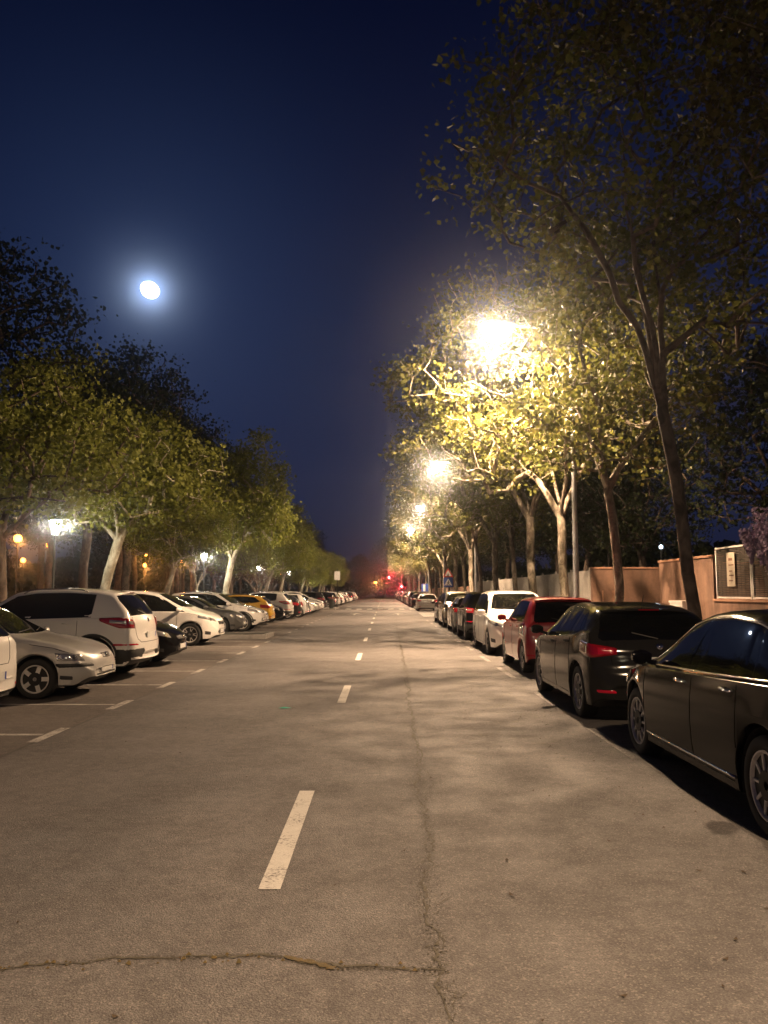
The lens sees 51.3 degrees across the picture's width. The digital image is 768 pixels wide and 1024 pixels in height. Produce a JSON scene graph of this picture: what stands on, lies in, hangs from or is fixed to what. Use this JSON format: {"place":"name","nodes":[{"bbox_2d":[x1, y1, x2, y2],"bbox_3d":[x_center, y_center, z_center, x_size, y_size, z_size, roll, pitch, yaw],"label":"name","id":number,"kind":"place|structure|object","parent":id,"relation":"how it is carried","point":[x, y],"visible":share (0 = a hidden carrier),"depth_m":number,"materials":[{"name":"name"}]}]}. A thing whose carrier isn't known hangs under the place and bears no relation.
{"place":"outdoors","nodes":[
{"label":"outdoors","id":0,"kind":"place"},
{"bbox_2d":[141,281,158,297],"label":"moon","id":1,"kind":"object","parent":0,"point":[149,289],"visible":1,"depth_m":1381.79,"materials":[{"name":"white"}]},
{"bbox_2d":[5,596,394,755],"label":"ground","id":2,"kind":"structure","parent":0,"point":[364,597],"depth_m":236.83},
{"bbox_2d":[6,543,467,598],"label":"park thicket","id":3,"kind":"object","parent":2,"relation":"on","point":[66,572],"visible":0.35,"depth_m":128.70,"materials":[{"name":"green plant"}]},
{"bbox_2d":[345,551,378,597],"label":"tall tree","id":4,"kind":"object","parent":2,"relation":"on","point":[358,561],"visible":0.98,"depth_m":224.84,"materials":[{"name":"green plant"}]},
{"bbox_2d":[366,538,392,597],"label":"tall tree","id":5,"kind":"object","parent":2,"relation":"on","point":[382,566],"visible":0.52,"depth_m":229.65,"materials":[{"name":"green plant"}]},
{"bbox_2d":[457,536,519,569],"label":"tall tree","id":6,"kind":"object","parent":2,"relation":"on","point":[489,562],"visible":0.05,"depth_m":94.40,"materials":[{"name":"green plant"}]},
{"bbox_2d":[472,522,547,578],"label":"tall tree","id":7,"kind":"object","parent":2,"relation":"on","point":[506,560],"visible":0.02,"depth_m":79.69,"materials":[{"name":"green plant"}]},
{"bbox_2d":[473,479,563,565],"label":"tall tree","id":8,"kind":"object","parent":2,"relation":"on","point":[500,540],"visible":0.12,"depth_m":67.36,"materials":[{"name":"green plant"}]},
{"bbox_2d":[504,474,597,573],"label":"tall tree","id":9,"kind":"object","parent":2,"relation":"on","point":[541,540],"visible":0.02,"depth_m":56.56,"materials":[{"name":"green plant"}]},
{"bbox_2d":[505,426,671,570],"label":"tall tree","id":10,"kind":"object","parent":2,"relation":"on","point":[553,532],"visible":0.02,"depth_m":46.75,"materials":[{"name":"green plant"}]},
{"bbox_2d":[529,399,674,566],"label":"tall tree","id":11,"kind":"object","parent":2,"relation":"on","point":[585,533],"visible":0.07,"depth_m":38.70,"materials":[{"name":"green plant"}]},
{"bbox_2d":[450,533,757,587],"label":"garden thicket","id":12,"kind":"object","parent":2,"relation":"on","point":[602,561],"visible":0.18,"depth_m":61.73,"materials":[{"name":"green plant"}]},
{"bbox_2d":[590,567,659,602],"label":"side wall","id":13,"kind":"structure","parent":2,"relation":"on","point":[639,582],"depth_m":26.98,"materials":[{"name":"paint"}]},
{"bbox_2d":[548,409,739,566],"bbox_3d":[10.482,-0.053,32.637,7.632,9.838,7.932,-3,-6,26],"label":"tall tree","id":14,"kind":"object","parent":2,"relation":"on","point":[639,535],"visible":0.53,"depth_m":31.88,"materials":[{"name":"green plant"}]},
{"bbox_2d":[649,316,767,530],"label":"tall tree","id":15,"kind":"object","parent":2,"relation":"on","point":[760,371],"visible":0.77,"depth_m":27.00,"materials":[{"name":"green plant"}]},
{"bbox_2d":[658,555,766,619],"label":"boundary wall","id":16,"kind":"structure","parent":2,"relation":"on","point":[671,583],"depth_m":21.51,"materials":[{"name":"concrete"}]},
{"bbox_2d":[713,599,767,614],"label":"garden wall","id":17,"kind":"structure","parent":2,"relation":"on","point":[723,605],"depth_m":17.96,"materials":[{"name":"paint"}]},
{"bbox_2d":[715,544,752,598],"bbox_3d":[8.050,1.391,18.428,0.050,1.220,1.850,0,-6,0],"label":"screen panel","id":18,"kind":"object","parent":17,"relation":"on","point":[741,580],"visible":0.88,"depth_m":18.27,"materials":[{"name":"white metal"}]},
{"bbox_2d":[726,552,735,585],"bbox_3d":[8.003,1.323,18.460,0.016,0.780,0.420,0,-6,0],"label":"poster","id":19,"kind":"object","parent":18,"relation":"attached to","point":[730,562],"visible":1,"depth_m":18.46,"materials":[{"name":"paper"}]},
{"bbox_2d":[751,553,767,598],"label":"screen panel","id":20,"kind":"object","parent":17,"relation":"on","point":[761,583],"visible":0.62,"depth_m":17.17,"materials":[{"name":"white metal"}]},
{"bbox_2d":[734,325,767,502],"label":"tall tree","id":21,"kind":"object","parent":2,"relation":"on","point":[759,429],"visible":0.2,"depth_m":31.37,"materials":[{"name":"green plant"}]},
{"bbox_2d":[738,506,767,595],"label":"wisteria","id":22,"kind":"object","parent":2,"relation":"on","point":[756,541],"visible":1,"depth_m":16.47,"materials":[{"name":"purple plant"}]},
{"bbox_2d":[742,382,767,476],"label":"tall tree","id":23,"kind":"object","parent":2,"relation":"on","point":[763,405],"visible":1,"depth_m":19.34,"materials":[{"name":"green plant"}]},
{"bbox_2d":[0,598,767,1023],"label":"road","id":24,"kind":"structure","parent":0,"point":[126,830],"depth_m":4.88,"materials":[{"name":"asphalt"}]},
{"bbox_2d":[0,600,363,757],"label":"parking bays","id":25,"kind":"object","parent":24,"relation":"attached to","point":[114,687],"depth_m":13.19,"materials":[{"name":"asphalt"}]},
{"bbox_2d":[0,624,16,696],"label":"parked car","id":26,"kind":"object","parent":25,"relation":"on","point":[8,662],"visible":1,"depth_m":10.66,"materials":[{"name":"white metal"}]},
{"bbox_2d":[0,608,115,699],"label":"parked car","id":27,"kind":"object","parent":25,"relation":"on","point":[48,661],"visible":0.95,"depth_m":12.09,"materials":[{"name":"silver metal"}]},
{"bbox_2d":[0,587,158,681],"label":"parked car","id":28,"kind":"object","parent":25,"relation":"on","point":[120,625],"visible":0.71,"depth_m":14.55,"materials":[{"name":"white metal"}]},
{"bbox_2d":[136,621,186,666],"bbox_3d":[-6.608,2.613,17.929,4.264,1.567,2.116,0,-6,-1],"label":"parked car","id":29,"kind":"object","parent":25,"relation":"on","point":[172,639],"visible":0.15,"depth_m":17.41,"materials":[{"name":"black metal"}]},
{"bbox_2d":[125,590,224,645],"bbox_3d":[-7.177,3.203,24.804,4.406,1.762,2.170,0,-6,0],"label":"parked car","id":30,"kind":"object","parent":25,"relation":"on","point":[183,616],"visible":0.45,"depth_m":24.01,"materials":[{"name":"white metal"}]},
{"bbox_2d":[0,605,352,756],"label":"asphalt seam","id":31,"kind":"object","parent":25,"relation":"on","point":[137,698],"visible":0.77,"depth_m":10.93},
{"bbox_2d":[0,603,355,741],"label":"bay markings","id":32,"kind":"object","parent":25,"relation":"on","point":[47,735],"visible":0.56,"depth_m":11.40,"materials":[{"name":"white paint"}]},
{"bbox_2d":[175,596,245,631],"bbox_3d":[-7.478,3.907,30.864,4.264,1.567,2.116,0,-6,0],"label":"parked car","id":33,"kind":"object","parent":25,"relation":"on","point":[233,620],"visible":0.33,"depth_m":30.22,"materials":[{"name":"grey metal"}]},
{"bbox_2d":[172,592,264,630],"bbox_3d":[-7.125,4.125,33.506,4.250,1.660,2.190,0,-6,0],"label":"parked car","id":34,"kind":"object","parent":25,"relation":"on","point":[254,616],"visible":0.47,"depth_m":32.79,"materials":[{"name":"white metal"}]},
{"bbox_2d":[210,635,265,638],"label":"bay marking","id":35,"kind":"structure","parent":25,"relation":"on","point":[241,637],"depth_m":27.33,"materials":[{"name":"paint"}]},
{"bbox_2d":[229,595,274,623],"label":"parked car","id":36,"kind":"object","parent":25,"relation":"on","point":[263,602],"visible":0.24,"depth_m":39.24,"materials":[{"name":"yellow metal"}]},
{"bbox_2d":[225,591,284,622],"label":"parked car","id":37,"kind":"object","parent":25,"relation":"on","point":[279,611],"visible":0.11,"depth_m":42.13,"materials":[{"name":"black metal"}]},
{"bbox_2d":[250,592,293,620],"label":"parked car","id":38,"kind":"object","parent":25,"relation":"on","point":[283,600],"visible":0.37,"depth_m":44.95,"materials":[{"name":"white metal"}]},
{"bbox_2d":[285,595,301,618],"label":"parked car","id":39,"kind":"object","parent":25,"relation":"on","point":[297,606],"visible":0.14,"depth_m":47.70,"materials":[{"name":"grey metal"}]},
{"bbox_2d":[286,593,308,616],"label":"parked car","id":40,"kind":"object","parent":25,"relation":"on","point":[301,598],"visible":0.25,"depth_m":50.64,"materials":[{"name":"white metal"}]},
{"bbox_2d":[302,592,326,610],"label":"parked car","id":41,"kind":"object","parent":25,"relation":"on","point":[318,595],"visible":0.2,"depth_m":67.89,"materials":[{"name":"black metal"}]},
{"bbox_2d":[0,952,417,970],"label":"crack moss","id":42,"kind":"object","parent":24,"relation":"on","point":[312,961],"visible":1,"depth_m":3.46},
{"bbox_2d":[0,626,550,1023],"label":"road crack","id":43,"kind":"object","parent":24,"relation":"on","point":[356,965],"visible":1,"depth_m":3.52,"materials":[{"name":"asphalt"}]},
{"bbox_2d":[258,604,379,888],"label":"line markings","id":44,"kind":"object","parent":24,"relation":"on","point":[275,872],"visible":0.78,"depth_m":5.18,"materials":[{"name":"white paint"}]},
{"bbox_2d":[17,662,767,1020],"bbox_3d":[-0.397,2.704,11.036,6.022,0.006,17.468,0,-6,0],"label":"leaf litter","id":45,"kind":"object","parent":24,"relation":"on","point":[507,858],"visible":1,"depth_m":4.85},
{"bbox_2d":[414,594,437,610],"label":"parked car","id":46,"kind":"object","parent":24,"relation":"on","point":[423,601],"visible":0.81,"depth_m":66.43,"materials":[{"name":"silver metal"}]},
{"bbox_2d":[438,591,469,626],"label":"parked car","id":47,"kind":"object","parent":24,"relation":"on","point":[448,597],"visible":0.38,"depth_m":37.61,"materials":[{"name":"black metal"}]},
{"bbox_2d":[444,595,464,631],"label":"parked car","id":48,"kind":"object","parent":24,"relation":"on","point":[452,617],"visible":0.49,"depth_m":32.15,"materials":[{"name":"grey metal"}]},
{"bbox_2d":[453,590,491,639],"bbox_3d":[3.600,3.600,28.257,2.190,1.660,4.250,0,-6,0],"label":"parked car","id":49,"kind":"object","parent":24,"relation":"on","point":[465,609],"visible":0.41,"depth_m":26.73,"materials":[{"name":"black paint"}]},
{"bbox_2d":[473,588,538,653],"bbox_3d":[3.560,2.944,22.215,2.170,1.762,4.406,0,-6,0],"label":"parked car","id":50,"kind":"object","parent":24,"relation":"on","point":[491,606],"visible":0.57,"depth_m":21.40,"materials":[{"name":"white paint"}]},
{"bbox_2d":[426,620,640,758],"bbox_3d":[2.430,4.290,26.864,0.100,0.001,38.515,0,-6,0],"label":"parking edge line","id":51,"kind":"object","parent":24,"relation":"on","point":[622,749],"visible":1,"depth_m":9.13,"materials":[{"name":"white paint"}]},
{"bbox_2d":[497,593,590,672],"bbox_3d":[3.560,2.502,17.295,2.030,1.663,3.794,0,-6,0],"label":"parked car","id":52,"kind":"object","parent":24,"relation":"on","point":[519,637],"visible":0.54,"depth_m":15.85,"materials":[{"name":"red paint"}]},
{"bbox_2d":[531,595,702,716],"bbox_3d":[3.360,1.994,11.732,2.116,1.567,4.264,0,-6,0],"label":"parked car","id":53,"kind":"object","parent":24,"relation":"on","point":[584,651],"visible":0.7,"depth_m":10.09,"materials":[{"name":"grey paint"}]},
{"bbox_2d":[626,609,767,834],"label":"parked car","id":54,"kind":"object","parent":24,"relation":"on","point":[697,695],"visible":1,"depth_m":6.17,"materials":[{"name":"paint"}]},
{"bbox_2d":[0,0,767,595],"label":"sky","id":55,"kind":"structure","parent":0,"point":[256,163],"materials":[{"name":"blue"}]},
{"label":"pavement","id":56,"kind":"structure","parent":0,"visible":0},
{"bbox_2d":[385,532,422,577],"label":"plane tree","id":57,"kind":"object","parent":56,"relation":"on","point":[390,545],"visible":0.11,"depth_m":123.08,"materials":[{"name":"green plant"}]},
{"bbox_2d":[384,520,430,593],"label":"plane tree","id":58,"kind":"object","parent":56,"relation":"on","point":[394,557],"visible":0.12,"depth_m":103.02,"materials":[{"name":"green plant"}]},
{"bbox_2d":[381,489,441,597],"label":"plane tree","id":59,"kind":"object","parent":56,"relation":"on","point":[435,571],"visible":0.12,"depth_m":83.79,"materials":[{"name":"green plant"}]},
{"bbox_2d":[385,484,452,591],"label":"plane tree","id":60,"kind":"object","parent":56,"relation":"on","point":[419,548],"visible":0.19,"depth_m":72.00,"materials":[{"name":"green plant"}]},
{"bbox_2d":[392,534,452,593],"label":"plane tree","id":61,"kind":"object","parent":56,"relation":"on","point":[424,566],"visible":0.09,"depth_m":96.49,"materials":[{"name":"green plant"}]},
{"bbox_2d":[398,508,466,594],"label":"plane tree","id":62,"kind":"object","parent":56,"relation":"on","point":[434,563],"visible":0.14,"depth_m":77.69,"materials":[{"name":"green plant"}]},
{"bbox_2d":[383,455,501,590],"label":"plane tree","id":63,"kind":"object","parent":56,"relation":"on","point":[403,540],"visible":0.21,"depth_m":60.54,"materials":[{"name":"green plant"}]},
{"bbox_2d":[380,412,505,591],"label":"plane tree","id":64,"kind":"object","parent":56,"relation":"on","point":[470,554],"visible":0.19,"depth_m":50.38,"materials":[{"name":"green plant"}]},
{"bbox_2d":[404,480,486,590],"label":"plane tree","id":65,"kind":"object","parent":56,"relation":"on","point":[445,559],"visible":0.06,"depth_m":66.03,"materials":[{"name":"green plant"}]},
{"bbox_2d":[443,569,452,590],"bbox_3d":[4.950,5.981,61.677,0.800,3.312,0.138,0,-6,0],"label":"crossing sign","id":66,"kind":"object","parent":56,"relation":"on","point":[448,582],"visible":0.98,"depth_m":61.72,"materials":[{"name":"metal"}]},
{"bbox_2d":[430,460,476,591],"bbox_3d":[4.045,1.502,46.079,2.710,9.120,0.630,0,-6,0],"label":"street lamp","id":67,"kind":"object","parent":56,"relation":"on","point":[475,561],"visible":0.34,"depth_m":45.92,"materials":[{"name":"metal"}]},
{"bbox_2d":[405,493,505,590],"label":"plane tree","id":68,"kind":"object","parent":56,"relation":"on","point":[458,543],"visible":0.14,"depth_m":54.73,"materials":[{"name":"green plant"}]},
{"bbox_2d":[405,418,545,591],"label":"plane tree","id":69,"kind":"object","parent":56,"relation":"on","point":[474,533],"visible":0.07,"depth_m":44.08,"materials":[{"name":"green plant"}]},
{"bbox_2d":[383,365,569,589],"bbox_3d":[4.725,-0.841,39.151,10.071,12.474,8.678,-2,-6,18],"label":"plane tree","id":70,"kind":"object","parent":56,"relation":"on","point":[445,517],"visible":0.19,"depth_m":39.23,"materials":[{"name":"green plant"}]},
{"bbox_2d":[369,260,629,593],"bbox_3d":[4.824,-2.323,29.365,10.869,13.462,9.366,1,-6,-10],"label":"plane tree","id":71,"kind":"object","parent":56,"relation":"on","point":[528,512],"visible":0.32,"depth_m":29.46,"materials":[{"name":"green plant"}]},
{"bbox_2d":[430,388,589,589],"bbox_3d":[5.786,-0.460,34.170,6.566,10.698,6.470,-2,-6,21],"label":"plane tree","id":72,"kind":"object","parent":56,"relation":"on","point":[513,527],"visible":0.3,"depth_m":33.74,"materials":[{"name":"green plant"}]},
{"bbox_2d":[477,568,590,599],"bbox_3d":[7.012,4.684,43.628,0.106,2.300,33.045,0,-6,0],"label":"bar fence","id":73,"kind":"object","parent":56,"relation":"on","point":[547,584],"visible":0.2,"depth_m":33.84,"materials":[{"name":"grey paint"}]},
{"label":"pavement","id":74,"kind":"structure","parent":0,"visible":0},
{"bbox_2d":[479,320,579,596],"bbox_3d":[4.045,-0.886,22.198,2.710,9.120,0.630,0,-6,0],"label":"street lamp","id":75,"kind":"object","parent":74,"relation":"on","point":[495,331],"visible":0.73,"depth_m":22.29,"materials":[{"name":"metal"}]},
{"bbox_2d":[383,242,680,596],"bbox_3d":[4.823,-2.139,24.283,9.771,12.103,8.420,0,-6,0],"label":"plane tree","id":76,"kind":"object","parent":74,"relation":"on","point":[559,510],"visible":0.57,"depth_m":24.43,"materials":[{"name":"green plant"}]},
{"bbox_2d":[416,184,767,600],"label":"plane tree","id":77,"kind":"object","parent":74,"relation":"on","point":[599,450],"visible":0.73,"depth_m":18.78,"materials":[{"name":"green plant"}]},
{"bbox_2d":[416,0,767,619],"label":"plane tree","id":78,"kind":"object","parent":74,"relation":"on","point":[654,354],"visible":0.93,"depth_m":14.73,"materials":[{"name":"green plant"}]},
{"bbox_2d":[499,0,767,244],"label":"plane tree","id":79,"kind":"object","parent":74,"relation":"on","point":[713,80],"visible":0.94,"depth_m":11.34,"materials":[{"name":"green plant"}]},
{"label":"park lawn","id":80,"kind":"structure","parent":0,"visible":0},
{"bbox_2d":[14,535,21,594],"bbox_3d":[-16.500,3.095,35.870,0.360,4.180,0.360,0,-6,0],"label":"globe lamp","id":81,"kind":"object","parent":80,"relation":"on","point":[17,539],"visible":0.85,"depth_m":35.92,"materials":[{"name":"black metal"}]},
{"bbox_2d":[1,507,97,588],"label":"tall tree","id":82,"kind":"object","parent":80,"relation":"on","point":[41,548],"visible":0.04,"depth_m":83.77,"materials":[{"name":"green plant"}]},
{"bbox_2d":[2,404,107,588],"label":"tall tree","id":83,"kind":"object","parent":80,"relation":"on","point":[42,527],"visible":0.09,"depth_m":71.45,"materials":[{"name":"green plant"}]},
{"bbox_2d":[0,227,120,526],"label":"tall tree","id":84,"kind":"object","parent":80,"relation":"on","point":[6,334],"visible":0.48,"depth_m":38.39,"materials":[{"name":"green plant"}]},
{"bbox_2d":[0,336,212,587],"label":"tall tree","id":85,"kind":"object","parent":80,"relation":"on","point":[85,554],"visible":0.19,"depth_m":41.73,"materials":[{"name":"green plant"}]},
{"bbox_2d":[74,528,143,560],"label":"tall tree","id":86,"kind":"object","parent":80,"relation":"on","point":[98,553],"visible":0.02,"depth_m":106.94,"materials":[{"name":"green plant"}]},
{"bbox_2d":[28,375,193,589],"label":"tall tree","id":87,"kind":"object","parent":80,"relation":"on","point":[118,574],"depth_m":65.58,"materials":[{"name":"green plant"}]},
{"bbox_2d":[82,533,147,590],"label":"tall tree","id":88,"kind":"object","parent":80,"relation":"on","point":[134,572],"visible":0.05,"depth_m":95.58,"materials":[{"name":"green plant"}]},
{"bbox_2d":[49,333,211,590],"bbox_3d":[-17.178,-2.615,54.634,11.747,19.293,12.481,-2,-6,21],"label":"tall tree","id":89,"kind":"object","parent":80,"relation":"on","point":[126,571],"visible":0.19,"depth_m":53.71,"materials":[{"name":"green plant"}]},
{"bbox_2d":[131,536,198,592],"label":"tall tree","id":90,"kind":"object","parent":80,"relation":"on","point":[176,582],"visible":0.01,"depth_m":82.51,"materials":[{"name":"green plant"}]},
{"bbox_2d":[117,402,246,594],"bbox_3d":[-16.543,-0.367,62.335,13.220,16.396,12.719,-1,-6,6],"label":"tall tree","id":91,"kind":"object","parent":80,"relation":"on","point":[212,437],"visible":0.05,"depth_m":61.59,"materials":[{"name":"green plant"}]},
{"bbox_2d":[154,415,241,591],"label":"tall tree","id":92,"kind":"object","parent":80,"relation":"on","point":[192,584],"visible":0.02,"depth_m":73.43,"materials":[{"name":"green plant"}]},
{"bbox_2d":[305,520,329,591],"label":"tall tree","id":93,"kind":"object","parent":80,"relation":"on","point":[317,536],"visible":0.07,"depth_m":181.67,"materials":[{"name":"green plant"}]},
{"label":"pavement","id":94,"kind":"structure","parent":0,"visible":0},
{"bbox_2d":[48,514,62,587],"bbox_3d":[-10.550,2.015,25.526,0.520,4.010,0.450,0,-6,0],"label":"park lantern","id":95,"kind":"object","parent":94,"relation":"on","point":[55,530],"visible":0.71,"depth_m":25.56,"materials":[{"name":"white metal"}]},
{"bbox_2d":[0,327,180,602],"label":"street tree","id":96,"kind":"object","parent":94,"relation":"on","point":[63,477],"visible":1,"depth_m":20.32,"materials":[{"name":"green plant"}]},
{"bbox_2d":[6,403,249,589],"bbox_3d":[-8.939,0.320,27.973,7.986,8.021,7.746,0,-6,0],"label":"street tree","id":97,"kind":"object","parent":94,"relation":"on","point":[175,480],"visible":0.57,"depth_m":27.32,"materials":[{"name":"green plant"}]},
{"bbox_2d":[104,496,248,593],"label":"street tree","id":98,"kind":"object","parent":94,"relation":"on","point":[205,531],"visible":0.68,"depth_m":37.48,"materials":[{"name":"green plant"}]},
{"bbox_2d":[192,551,252,593],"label":"red plum tree","id":99,"kind":"object","parent":94,"relation":"on","point":[220,580],"visible":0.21,"depth_m":59.80,"materials":[{"name":"brown plant"}]},
{"bbox_2d":[186,524,282,593],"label":"street tree","id":100,"kind":"object","parent":94,"relation":"on","point":[249,562],"visible":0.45,"depth_m":56.04,"materials":[{"name":"green plant"}]},
{"bbox_2d":[170,426,302,593],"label":"street tree","id":101,"kind":"object","parent":94,"relation":"on","point":[263,507],"visible":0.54,"depth_m":47.11,"materials":[{"name":"green plant"}]},
{"bbox_2d":[235,555,274,592],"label":"red plum tree","id":102,"kind":"object","parent":94,"relation":"on","point":[252,581],"visible":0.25,"depth_m":71.69,"materials":[{"name":"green plant"}]},
{"bbox_2d":[245,530,314,591],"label":"street tree","id":103,"kind":"object","parent":94,"relation":"on","point":[289,557],"visible":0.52,"depth_m":64.44,"materials":[{"name":"green plant"}]},
{"bbox_2d":[265,564,316,590],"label":"street tree","id":104,"kind":"object","parent":94,"relation":"on","point":[297,577],"visible":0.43,"depth_m":83.17,"materials":[{"name":"green plant"}]},
{"bbox_2d":[267,503,320,591],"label":"street tree","id":105,"kind":"object","parent":94,"relation":"on","point":[304,532],"visible":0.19,"depth_m":75.55,"materials":[{"name":"green plant"}]},
{"bbox_2d":[292,540,328,591],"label":"street tree","id":106,"kind":"object","parent":94,"relation":"on","point":[322,575],"visible":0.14,"depth_m":100.21,"materials":[{"name":"green plant"}]},
{"bbox_2d":[293,546,334,591],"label":"street tree","id":107,"kind":"object","parent":94,"relation":"on","point":[322,565],"visible":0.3,"depth_m":92.07,"materials":[{"name":"green plant"}]},
{"bbox_2d":[318,549,347,591],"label":"street tree","id":108,"kind":"object","parent":94,"relation":"on","point":[335,565],"visible":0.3,"depth_m":116.68,"materials":[{"name":"green plant"}]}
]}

